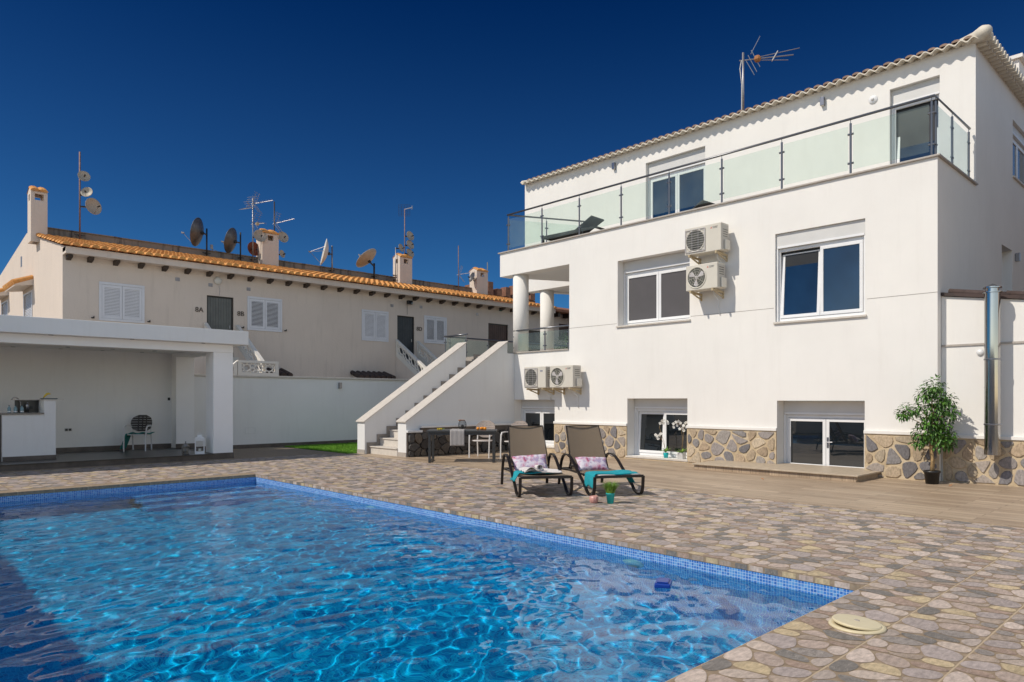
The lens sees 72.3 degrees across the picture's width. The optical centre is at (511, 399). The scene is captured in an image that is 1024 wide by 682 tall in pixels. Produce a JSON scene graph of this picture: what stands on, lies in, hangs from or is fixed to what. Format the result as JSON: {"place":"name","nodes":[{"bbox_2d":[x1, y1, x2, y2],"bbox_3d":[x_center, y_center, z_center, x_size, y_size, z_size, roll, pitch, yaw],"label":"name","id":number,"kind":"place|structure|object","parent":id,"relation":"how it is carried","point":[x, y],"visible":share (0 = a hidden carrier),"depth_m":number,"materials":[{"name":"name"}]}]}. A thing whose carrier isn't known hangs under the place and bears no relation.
{"place":"outdoors","nodes":[
{"label":"outdoors","id":0,"kind":"place"},
{"bbox_2d":[0,447,1023,681],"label":"terrace floor","id":1,"kind":"structure","parent":0,"point":[940,600],"depth_m":7.36,"materials":[{"name":"stone"}]},
{"bbox_2d":[0,315,247,470],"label":"pool pavilion","id":2,"kind":"structure","parent":1,"relation":"on","point":[107,382],"depth_m":17.96,"materials":[{"name":"white paint"}]},
{"bbox_2d":[0,399,63,461],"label":"bar counter","id":3,"kind":"object","parent":2,"relation":"on","point":[30,435],"visible":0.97,"depth_m":15.76,"materials":[{"name":"paint"}]},
{"bbox_2d":[123,415,151,450],"bbox_3d":[-9.974,0.886,18.745,0.598,0.948,0.585,0,0,-7],"label":"garden chair","id":4,"kind":"object","parent":2,"relation":"on","point":[142,425],"visible":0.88,"depth_m":18.94,"materials":[{"name":"white plastic"}]},
{"bbox_2d":[120,432,153,448],"bbox_3d":[-9.999,1.090,18.725,0.746,0.442,0.366,0,0,-7],"label":"towel","id":5,"kind":"object","parent":4,"relation":"on","point":[127,438],"visible":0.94,"depth_m":18.66,"materials":[{"name":"teal fabric"}]},
{"bbox_2d":[182,441,189,453],"bbox_3d":[-8.131,1.196,17.472,0.182,0.325,0.182,0,0,-43],"label":"glass lantern","id":6,"kind":"object","parent":2,"relation":"on","point":[185,450],"visible":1,"depth_m":17.43,"materials":[{"name":"silver metal"}]},
{"bbox_2d":[195,434,204,453],"bbox_3d":[-7.857,1.096,17.648,0.230,0.525,0.230,0,0,-23],"label":"lantern","id":7,"kind":"object","parent":2,"relation":"on","point":[199,438],"visible":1,"depth_m":17.57,"materials":[{"name":"white plastic"}]},
{"bbox_2d":[194,374,409,448],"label":"boundary wall","id":8,"kind":"structure","parent":1,"relation":"on","point":[276,411],"depth_m":22.67,"materials":[{"name":"white paint"}]},
{"bbox_2d":[0,477,852,598],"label":"swimming pool","id":9,"kind":"structure","parent":1,"relation":"in","point":[805,587],"depth_m":8.45,"materials":[{"name":"blue tile"}]},
{"bbox_2d":[0,482,836,681],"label":"water","id":10,"kind":"structure","parent":9,"relation":"in","point":[251,582],"depth_m":5.78,"materials":[{"name":"teal liquid"}]},
{"bbox_2d":[654,577,671,587],"bbox_3d":[1.348,1.637,6.244,0.140,0.066,0.200,0,0,18],"label":"floating sponge","id":11,"kind":"object","parent":10,"relation":"on","point":[660,582],"visible":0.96,"depth_m":6.17},
{"bbox_2d":[501,425,572,496],"bbox_3d":[0.367,0.971,11.583,0.855,1.043,1.780,0,0,-11],"label":"sun lounger","id":12,"kind":"object","parent":1,"relation":"on","point":[528,440],"visible":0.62,"depth_m":12.12,"materials":[{"name":"fabric"}]},
{"bbox_2d":[512,454,547,470],"bbox_3d":[0.307,1.072,11.796,0.600,0.320,0.152,-3,-32,-11],"label":"cushion","id":13,"kind":"object","parent":12,"relation":"on","point":[527,460],"visible":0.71,"depth_m":11.75,"materials":[{"name":"fabric"}]},
{"bbox_2d":[510,470,552,481],"bbox_3d":[0.381,1.220,11.240,0.781,0.148,0.362,0,0,-11],"label":"towel","id":14,"kind":"object","parent":12,"relation":"on","point":[516,474],"visible":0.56,"depth_m":11.10,"materials":[{"name":"teal fabric"}]},
{"bbox_2d":[519,465,561,472],"bbox_3d":[0.449,1.093,11.252,0.603,0.140,0.520,0,0,-11],"label":"open magazine","id":15,"kind":"object","parent":14,"relation":"on","point":[539,468],"visible":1,"depth_m":11.09,"materials":[{"name":"white paper"}]},
{"bbox_2d":[589,495,597,502],"bbox_3d":[1.188,1.447,10.182,0.137,0.100,0.131,0,0,-43],"label":"candle holder","id":16,"kind":"object","parent":1,"relation":"on","point":[593,498],"visible":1,"depth_m":10.13,"materials":[{"name":"pink glass"}]},
{"bbox_2d":[558,425,644,495],"bbox_3d":[1.430,0.971,11.677,0.855,1.043,1.780,0,0,-15],"label":"sun lounger","id":17,"kind":"object","parent":1,"relation":"on","point":[584,441],"visible":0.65,"depth_m":12.19,"materials":[{"name":"fabric"}]},
{"bbox_2d":[575,457,608,469],"bbox_3d":[1.357,1.092,11.864,0.570,0.280,0.152,2,-39,-15],"label":"cushion","id":18,"kind":"object","parent":17,"relation":"on","point":[591,463],"visible":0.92,"depth_m":11.80,"materials":[{"name":"fabric"}]},
{"bbox_2d":[584,470,638,488],"bbox_3d":[1.596,1.259,11.113,0.820,0.260,0.536,0,0,-15],"label":"towel","id":19,"kind":"object","parent":17,"relation":"on","point":[588,478],"visible":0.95,"depth_m":11.01,"materials":[{"name":"teal fabric"}]},
{"bbox_2d":[828,614,886,634],"bbox_3d":[2.279,1.474,4.634,0.350,0.046,0.350,0,0,-43],"label":"skimmer lid","id":20,"kind":"object","parent":1,"relation":"on","point":[853,624],"visible":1,"depth_m":4.57,"materials":[{"name":"beige plastic"}]},
{"bbox_2d":[600,481,618,503],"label":"potted grass","id":21,"kind":"object","parent":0,"point":[610,488],"depth_m":10.07,"materials":[{"name":"green plant"}]},
{"bbox_2d":[353,450,1023,526],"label":"house terrace floor","id":22,"kind":"structure","parent":0,"point":[989,504],"depth_m":11.68,"materials":[{"name":"beige tile"}]},
{"bbox_2d":[356,341,513,456],"bbox_3d":[-2.007,-0.146,20.299,4.388,3.293,2.248,0,0,-43],"label":"outside stair","id":23,"kind":"object","parent":22,"relation":"on","point":[450,388],"visible":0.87,"depth_m":19.82,"materials":[{"name":"white paint"}]},
{"bbox_2d":[426,429,496,462],"bbox_3d":[-1.198,1.113,17.035,1.660,0.765,0.860,0,0,0],"label":"dining table","id":24,"kind":"object","parent":22,"relation":"on","point":[433,432],"visible":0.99,"depth_m":16.63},
{"bbox_2d":[450,429,464,445],"bbox_3d":[-1.298,0.904,16.909,0.341,0.383,0.648,0,0,0],"label":"table runner","id":25,"kind":"object","parent":24,"relation":"on","point":[456,437],"visible":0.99,"depth_m":16.59,"materials":[{"name":"white fabric"}]},
{"bbox_2d":[458,420,466,428],"bbox_3d":[-1.212,0.609,17.072,0.213,0.252,0.204,0,0,-43],"label":"wire lantern","id":26,"kind":"object","parent":25,"relation":"on","point":[462,425],"visible":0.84,"depth_m":17.04,"materials":[{"name":"grey metal"}]},
{"bbox_2d":[469,420,494,457],"bbox_3d":[-0.758,1.023,18.269,0.598,0.948,0.585,0,0,19],"label":"garden chair","id":27,"kind":"object","parent":22,"relation":"on","point":[488,424],"visible":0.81,"depth_m":18.45,"materials":[{"name":"white plastic"}]},
{"bbox_2d":[500,421,527,458],"bbox_3d":[0.087,1.023,17.918,0.598,0.948,0.585,0,0,32],"label":"garden chair","id":28,"kind":"object","parent":22,"relation":"on","point":[519,423],"visible":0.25,"depth_m":18.02,"materials":[{"name":"white plastic"}]},
{"bbox_2d":[444,25,1023,481],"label":"white villa","id":29,"kind":"object","parent":22,"relation":"on","point":[864,233],"visible":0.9,"depth_m":15.71,"materials":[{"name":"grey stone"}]},
{"bbox_2d":[521,400,554,447],"bbox_3d":[0.777,0.684,20.420,0.485,1.361,1.700,0,0,-43],"label":"window","id":30,"kind":"structure","parent":29,"relation":"in","point":[534,412],"depth_m":20.48,"materials":[{"name":"white plastic"}]},
{"bbox_2d":[524,366,554,400],"bbox_3d":[0.816,-0.437,19.734,0.492,0.966,0.890,0,0,-43],"label":"air conditioner","id":31,"kind":"object","parent":29,"relation":"attached to","point":[536,377],"visible":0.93,"depth_m":19.55,"materials":[{"name":"white plastic"}]},
{"bbox_2d":[550,365,581,407],"bbox_3d":[1.503,-0.349,19.008,0.491,1.142,0.890,0,0,-43],"label":"air conditioner","id":32,"kind":"object","parent":29,"relation":"attached to","point":[564,376],"visible":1,"depth_m":18.79,"materials":[{"name":"white plastic"}]},
{"bbox_2d":[543,215,603,242],"bbox_3d":[1.769,-4.759,20.054,1.950,0.617,0.660,0,0,43],"label":"sun bed","id":33,"kind":"object","parent":29,"relation":"on","point":[590,223],"visible":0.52,"depth_m":19.73,"materials":[{"name":"metal"}]},
{"bbox_2d":[616,252,690,327],"bbox_3d":[3.584,-2.710,17.424,0.445,1.711,2.190,0,0,-43],"label":"window","id":34,"kind":"structure","parent":29,"relation":"in","point":[655,292],"depth_m":17.52,"materials":[{"name":"white plastic"}]},
{"bbox_2d":[625,399,687,461],"bbox_3d":[3.690,0.720,17.352,0.500,1.491,1.820,0,0,-43],"label":"window","id":35,"kind":"structure","parent":29,"relation":"in","point":[648,413],"depth_m":17.57,"materials":[{"name":"white plastic"}]},
{"bbox_2d":[654,419,668,457],"bbox_3d":[3.741,0.943,17.120,0.403,0.951,0.400,0,0,-43],"label":"orchid","id":36,"kind":"object","parent":29,"relation":"on","point":[665,454],"visible":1,"depth_m":17.12,"materials":[{"name":"white plant"}]},
{"bbox_2d":[648,148,704,218],"bbox_3d":[4.719,-5.695,19.937,0.162,2.442,1.952,0,0,-43],"label":"balcony door","id":37,"kind":"structure","parent":29,"relation":"in","point":[687,185],"depth_m":19.91,"materials":[{"name":"white plastic"}]},
{"bbox_2d":[672,420,686,458],"bbox_3d":[4.045,0.947,16.773,0.431,0.943,0.320,0,0,-17],"label":"orchid","id":38,"kind":"object","parent":29,"relation":"on","point":[681,455],"visible":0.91,"depth_m":16.78,"materials":[{"name":"white plant"}]},
{"bbox_2d":[692,200,714,208],"bbox_3d":[4.512,-4.759,18.586,0.660,0.617,1.950,0,0,-40],"label":"sun bed","id":39,"kind":"object","parent":29,"relation":"on","point":[702,203],"visible":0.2,"depth_m":17.92,"materials":[{"name":"metal"}]},
{"bbox_2d":[686,262,726,314],"bbox_3d":[4.438,-2.489,15.906,0.491,1.122,0.850,0,0,-43],"label":"air conditioner","id":40,"kind":"object","parent":29,"relation":"attached to","point":[705,277],"visible":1,"depth_m":15.73,"materials":[{"name":"white plastic"}]},
{"bbox_2d":[685,222,729,264],"bbox_3d":[4.458,-3.417,15.883,0.492,0.986,0.970,0,0,-43],"label":"air conditioner","id":41,"kind":"object","parent":29,"relation":"attached to","point":[708,239],"visible":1,"depth_m":15.69,"materials":[{"name":"white plastic"}]},
{"bbox_2d":[739,36,798,109],"bbox_3d":[6.741,-8.511,18.383,1.498,2.103,0.179,0,0,18],"label":"tv aerial","id":42,"kind":"object","parent":29,"relation":"on","point":[757,58],"visible":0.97,"depth_m":18.51,"materials":[{"name":"galvanised steel"},{"name":"aluminium"},{"name":"orange plastic"}]},
{"bbox_2d":[773,219,866,323],"bbox_3d":[6.330,-2.575,14.406,0.288,1.921,1.890,0,0,-43],"label":"window","id":43,"kind":"structure","parent":29,"relation":"in","point":[821,270],"depth_m":14.35,"materials":[{"name":"white plastic"}]},
{"bbox_2d":[820,96,824,106],"bbox_3d":[7.418,-7.118,16.750,0.099,0.204,0.090,0,0,-43],"label":"wall lamp","id":44,"kind":"object","parent":29,"relation":"attached to","point":[822,101],"visible":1,"depth_m":16.72,"materials":[{"name":"metal"}]},
{"bbox_2d":[784,401,864,467],"bbox_3d":[6.531,0.758,14.575,0.199,1.468,1.772,0,0,-43],"label":"french door","id":45,"kind":"structure","parent":29,"relation":"in","point":[824,433],"depth_m":14.57,"materials":[{"name":"white plastic"}]},
{"bbox_2d":[869,95,877,103],"bbox_3d":[8.201,-6.830,15.949,0.062,0.200,0.200,0,0,-43],"label":"wall vent","id":46,"kind":"object","parent":29,"relation":"attached to","point":[873,99],"depth_m":15.93,"materials":[{"name":"white plastic"}]},
{"bbox_2d":[892,77,939,163],"bbox_3d":[8.966,-5.710,15.509,0.247,2.472,0.982,0,0,-43],"label":"balcony door","id":47,"kind":"structure","parent":29,"relation":"in","point":[910,122],"depth_m":15.55,"materials":[{"name":"white plastic"}]},
{"bbox_2d":[1015,253,1020,261],"bbox_3d":[12.176,-3.428,16.886,0.090,0.204,0.099,0,0,-43],"label":"wall lamp","id":48,"kind":"object","parent":29,"relation":"attached to","point":[1017,257],"visible":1,"depth_m":16.87,"materials":[{"name":"metal"}]},
{"bbox_2d":[1012,125,1023,187],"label":"window","id":49,"kind":"structure","parent":29,"relation":"in","point":[1018,140],"depth_m":17.53,"materials":[{"name":"white plastic"}]},
{"bbox_2d":[894,374,960,483],"bbox_3d":[7.390,0.515,12.498,1.176,1.961,0.620,0,0,7],"label":"ficus tree","id":50,"kind":"object","parent":22,"relation":"on","point":[931,429],"visible":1,"depth_m":12.42,"materials":[{"name":"green plant"}]},
{"bbox_2d":[941,289,1023,486],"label":"side wing","id":51,"kind":"structure","parent":22,"relation":"on","point":[967,460],"depth_m":12.49,"materials":[{"name":"white paint"}]},
{"bbox_2d":[982,284,1002,454],"bbox_3d":[8.337,-0.525,12.102,0.421,2.950,0.300,0,0,-16],"label":"flue pipe","id":52,"kind":"object","parent":51,"relation":"attached to","point":[992,368],"visible":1,"depth_m":12.00,"materials":[{"name":"metal"}]},
{"label":"ground","id":53,"kind":"structure","parent":0,"visible":0},
{"bbox_2d":[204,323,278,375],"bbox_3d":[-9.364,-0.585,23.810,1.920,4.170,2.495,0,0,-43],"label":"yard stair","id":54,"kind":"object","parent":53,"relation":"on","point":[239,368],"visible":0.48,"depth_m":23.48,"materials":[{"name":"white paint"}]},
{"bbox_2d":[0,186,556,378],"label":"terraced house","id":55,"kind":"structure","parent":53,"relation":"on","point":[299,319],"depth_m":26.37,"materials":[{"name":"beige paint"}]},
{"bbox_2d":[1,300,7,314],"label":"window","id":56,"kind":"structure","parent":55,"relation":"in","point":[5,307],"depth_m":29.43,"materials":[{"name":"white metal"}]},
{"bbox_2d":[23,290,32,316],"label":"window","id":57,"kind":"structure","parent":55,"relation":"in","point":[27,297],"depth_m":25.57,"materials":[{"name":"white metal"}]},
{"bbox_2d":[74,152,84,238],"bbox_3d":[-15.493,-7.225,25.108,0.320,3.250,0.226,0,0,-43],"label":"antenna mast","id":58,"kind":"object","parent":55,"relation":"on","point":[79,235],"visible":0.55,"depth_m":25.02,"materials":[{"name":"metal"}]},
{"bbox_2d":[78,171,90,180],"bbox_3d":[-15.262,-7.968,24.976,0.361,0.390,0.290,0,0,-3],"label":"satellite dish","id":59,"kind":"object","parent":58,"relation":"attached to","point":[83,175],"visible":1,"depth_m":25.01,"materials":[{"name":"metal"}]},
{"bbox_2d":[80,187,92,196],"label":"satellite dish","id":60,"kind":"object","parent":58,"relation":"attached to","point":[86,191],"visible":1,"depth_m":25.09,"materials":[{"name":"metal"}]},
{"bbox_2d":[80,198,101,214],"bbox_3d":[-15.037,-6.931,25.031,0.675,0.598,0.472,0,0,-30],"label":"satellite dish","id":61,"kind":"object","parent":58,"relation":"attached to","point":[93,206],"visible":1,"depth_m":25.16,"materials":[{"name":"metal"}]},
{"bbox_2d":[91,281,150,322],"bbox_3d":[-12.572,-3.115,22.560,1.702,1.230,0.223,0,0,-43],"label":"window","id":62,"kind":"structure","parent":55,"relation":"in","point":[118,302],"depth_m":22.53,"materials":[{"name":"white metal"}]},
{"bbox_2d":[202,228,210,255],"bbox_3d":[-12.281,-6.225,28.145,0.320,1.250,0.228,0,0,-43],"label":"antenna mast","id":63,"kind":"object","parent":55,"relation":"on","point":[206,253],"visible":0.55,"depth_m":28.07,"materials":[{"name":"metal"}]},
{"bbox_2d":[181,217,206,245],"bbox_3d":[-12.541,-6.658,27.811,0.869,1.119,0.876,0,0,-43],"label":"satellite dish","id":64,"kind":"object","parent":63,"relation":"attached to","point":[197,233],"visible":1,"depth_m":27.63,"materials":[{"name":"metal"}]},
{"bbox_2d":[214,277,221,294],"bbox_3d":[-10.302,-3.992,24.598,0.290,0.666,0.100,0,0,-43],"label":"bulkhead lamp","id":65,"kind":"object","parent":55,"relation":"attached to","point":[217,280],"visible":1,"depth_m":24.56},
{"bbox_2d":[207,295,232,329],"bbox_3d":[-10.323,-2.579,24.758,0.924,2.117,0.081,0,0,-43],"label":"door","id":66,"kind":"structure","parent":55,"relation":"in","point":[219,309],"depth_m":24.77,"materials":[{"name":"metal"}]},
{"bbox_2d":[236,232,243,260],"bbox_3d":[-11.293,-6.260,29.080,0.320,1.320,0.228,0,0,-43],"label":"antenna mast","id":67,"kind":"object","parent":55,"relation":"on","point":[240,257],"visible":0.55,"depth_m":28.99,"materials":[{"name":"metal"}]},
{"bbox_2d":[221,228,240,252],"bbox_3d":[-11.530,-6.526,28.765,0.807,1.026,0.780,0,0,-43],"label":"satellite dish","id":68,"kind":"object","parent":67,"relation":"attached to","point":[229,242],"visible":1,"depth_m":28.56,"materials":[{"name":"metal"}]},
{"bbox_2d":[249,199,255,261],"bbox_3d":[-10.917,-7.025,29.439,0.320,2.850,0.223,0,0,-43],"label":"antenna mast","id":69,"kind":"object","parent":55,"relation":"on","point":[252,259],"visible":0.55,"depth_m":29.35,"materials":[{"name":"metal"}]},
{"bbox_2d":[239,196,256,209],"bbox_3d":[-10.983,-8.187,29.143,0.480,0.673,0.545,0,0,18],"label":"tv aerial","id":70,"kind":"object","parent":69,"relation":"attached to","point":[248,204],"visible":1,"depth_m":29.24,"materials":[{"name":"silver metal"}]},
{"bbox_2d":[247,242,257,255],"bbox_3d":[-10.875,-6.361,29.563,0.395,0.598,0.468,0,0,-2],"label":"satellite dish","id":71,"kind":"object","parent":69,"relation":"attached to","point":[255,249],"visible":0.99,"depth_m":29.58,"materials":[{"name":"metal"}]},
{"bbox_2d":[250,213,263,232],"bbox_3d":[-10.620,-7.356,29.329,0.670,0.845,0.480,0,0,22],"label":"tv aerial","id":72,"kind":"object","parent":69,"relation":"attached to","point":[257,223],"visible":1,"depth_m":29.28,"materials":[{"name":"silver metal"}]},
{"bbox_2d":[253,230,266,241],"bbox_3d":[-10.568,-6.849,29.271,0.565,0.531,0.360,0,0,-5],"label":"satellite dish","id":73,"kind":"object","parent":69,"relation":"attached to","point":[258,235],"visible":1,"depth_m":29.33,"materials":[{"name":"metal"}]},
{"bbox_2d":[251,191,272,213],"bbox_3d":[-10.462,-8.246,29.355,0.966,0.840,0.480,0,0,9],"label":"tv aerial","id":74,"kind":"object","parent":69,"relation":"attached to","point":[259,202],"visible":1,"depth_m":29.34,"materials":[{"name":"silver metal"}]},
{"bbox_2d":[241,296,286,331],"bbox_3d":[-9.128,-3.135,25.818,1.702,1.230,0.223,0,0,-43],"label":"window","id":75,"kind":"structure","parent":55,"relation":"in","point":[263,314],"depth_m":25.81,"materials":[{"name":"white metal"}]},
{"bbox_2d":[329,246,334,272],"bbox_3d":[-8.211,-6.300,31.919,0.262,1.400,0.260,0,0,5],"label":"antenna mast","id":76,"kind":"object","parent":55,"relation":"on","point":[331,270],"visible":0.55,"depth_m":31.88,"materials":[{"name":"metal"}]},
{"bbox_2d":[308,239,331,264],"bbox_3d":[-8.504,-6.645,31.555,0.935,1.212,0.938,0,0,26],"label":"satellite dish","id":77,"kind":"object","parent":76,"relation":"attached to","point":[325,253],"visible":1,"depth_m":31.34,"materials":[{"name":"metal"}]},
{"bbox_2d":[372,263,376,278],"bbox_3d":[-6.598,-6.050,33.445,0.262,0.900,0.260,0,0,5],"label":"antenna mast","id":78,"kind":"object","parent":55,"relation":"on","point":[373,276],"visible":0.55,"depth_m":33.39,"materials":[{"name":"metal"}]},
{"bbox_2d":[356,248,375,266],"bbox_3d":[-6.888,-6.694,33.146,1.114,0.833,0.990,0,0,-43],"label":"satellite dish","id":79,"kind":"object","parent":78,"relation":"attached to","point":[365,258],"visible":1,"depth_m":32.92,"materials":[{"name":"metal"}]},
{"bbox_2d":[362,309,388,341],"bbox_3d":[-5.707,-3.055,29.090,1.290,1.270,0.170,0,0,-43],"label":"window","id":80,"kind":"structure","parent":55,"relation":"in","point":[375,324],"depth_m":29.04,"materials":[{"name":"white metal"}]},
{"bbox_2d":[393,247,396,280],"bbox_3d":[-5.746,-6.625,34.333,0.320,1.650,0.220,0,0,-43],"label":"antenna mast","id":81,"kind":"object","parent":55,"relation":"on","point":[395,275],"visible":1,"depth_m":34.25,"materials":[{"name":"metal"}]},
{"bbox_2d":[396,244,403,251],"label":"satellite dish","id":82,"kind":"object","parent":81,"relation":"attached to","point":[401,247],"visible":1,"depth_m":34.35,"materials":[{"name":"metal"}]},
{"bbox_2d":[404,209,404,262],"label":"antenna mast","id":83,"kind":"object","parent":55,"relation":"on","point":[404,233],"visible":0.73,"depth_m":34.61,"materials":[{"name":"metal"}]},
{"bbox_2d":[399,205,412,215],"bbox_3d":[-5.208,-9.350,34.590,0.769,0.570,0.209,0,0,21],"label":"grid aerial","id":84,"kind":"object","parent":83,"relation":"attached to","point":[401,207],"visible":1,"depth_m":34.63,"materials":[{"name":"metal"}]},
{"bbox_2d":[405,231,413,239],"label":"satellite dish","id":85,"kind":"object","parent":83,"relation":"attached to","point":[410,235],"visible":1,"depth_m":34.69,"materials":[{"name":"metal"}]},
{"bbox_2d":[405,240,413,248],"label":"satellite dish","id":86,"kind":"object","parent":83,"relation":"attached to","point":[410,244],"visible":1,"depth_m":34.69,"materials":[{"name":"metal"}]},
{"bbox_2d":[405,249,413,256],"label":"satellite dish","id":87,"kind":"object","parent":83,"relation":"attached to","point":[410,252],"visible":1,"depth_m":34.72,"materials":[{"name":"metal"}]},
{"bbox_2d":[397,315,413,364],"bbox_3d":[-4.606,-2.543,30.166,0.884,2.087,0.081,0,0,-43],"label":"door","id":88,"kind":"structure","parent":55,"relation":"in","point":[405,324],"depth_m":30.21,"materials":[{"name":"metal"}]},
{"bbox_2d":[424,315,446,343],"bbox_3d":[-3.445,-3.095,31.231,1.260,1.210,0.170,0,0,-43],"label":"window","id":89,"kind":"structure","parent":55,"relation":"in","point":[435,328],"depth_m":31.20,"materials":[{"name":"white metal"}]},
{"bbox_2d":[456,246,460,290],"bbox_3d":[-2.884,-6.910,37.041,0.320,2.420,0.220,0,0,-43],"label":"antenna mast","id":90,"kind":"object","parent":55,"relation":"on","point":[458,286],"visible":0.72,"depth_m":36.95,"materials":[{"name":"metal"}]},
{"bbox_2d":[468,272,474,281],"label":"satellite dish","id":91,"kind":"object","parent":55,"relation":"attached to","point":[471,277],"visible":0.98,"depth_m":37.44,"materials":[{"name":"metal"}]},
{"bbox_2d":[488,323,507,352],"bbox_3d":[-0.712,-2.574,33.857,1.294,2.147,0.070,0,0,-43],"label":"door","id":92,"kind":"structure","parent":55,"relation":"in","point":[495,331],"depth_m":33.85,"materials":[{"name":"wood"}]},
{"bbox_2d":[529,330,539,350],"bbox_3d":[1.141,-2.498,35.610,1.394,1.997,0.070,0,0,-43],"label":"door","id":93,"kind":"structure","parent":55,"relation":"in","point":[534,336],"depth_m":35.59,"materials":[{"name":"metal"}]},
{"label":"antenna mast","id":94,"kind":"object","parent":55,"relation":"attached to","visible":0},
{"bbox_2d":[272,213,292,230],"bbox_3d":[-9.761,-7.585,29.952,1.031,0.836,0.480,0,0,14],"label":"tv aerial","id":95,"kind":"object","parent":94,"relation":"attached to","point":[279,222],"visible":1,"depth_m":29.93,"materials":[{"name":"silver metal"}]},
{"bbox_2d":[279,250,285,257],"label":"satellite dish","id":96,"kind":"object","parent":94,"relation":"attached to","point":[282,253],"visible":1,"depth_m":30.12,"materials":[{"name":"metal"}]},
{"bbox_2d":[278,231,288,241],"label":"satellite dish","id":97,"kind":"object","parent":94,"relation":"attached to","point":[283,236],"visible":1,"depth_m":30.10,"materials":[{"name":"metal"}]},
{"bbox_2d":[395,339,436,378],"bbox_3d":[-3.363,-0.525,28.947,1.230,4.050,3.280,0,0,-43],"label":"yard stair","id":98,"kind":"object","parent":53,"relation":"on","point":[406,369],"visible":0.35,"depth_m":29.47,"materials":[{"name":"white paint"}]},
{"bbox_2d":[465,262,534,302],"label":"brick tower house","id":99,"kind":"structure","parent":53,"relation":"on","point":[507,292],"depth_m":61.90,"materials":[{"name":"brick"}]},
{"bbox_2d":[496,301,568,349],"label":"distant house","id":100,"kind":"structure","parent":53,"relation":"on","point":[561,316],"depth_m":39.67,"materials":[{"name":"beige paint"}]},
{"bbox_2d":[559,324,568,339],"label":"window","id":101,"kind":"structure","parent":100,"relation":"in","point":[563,330],"depth_m":39.89,"materials":[{"name":"black glass"}]},
{"bbox_2d":[555,332,567,348],"bbox_3d":[2.607,-0.908,34.476,2.385,4.830,2.409,0,0,-9],"label":"green tree","id":102,"kind":"object","parent":53,"relation":"on","point":[562,342],"visible":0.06,"depth_m":34.31,"materials":[{"name":"green plant"}]},
{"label":"lawn base","id":103,"kind":"structure","parent":0,"visible":0},
{"bbox_2d":[285,442,356,453],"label":"lawn grass","id":104,"kind":"structure","parent":103,"relation":"on","point":[348,448],"depth_m":21.66,"materials":[{"name":"green plant"}]}
]}

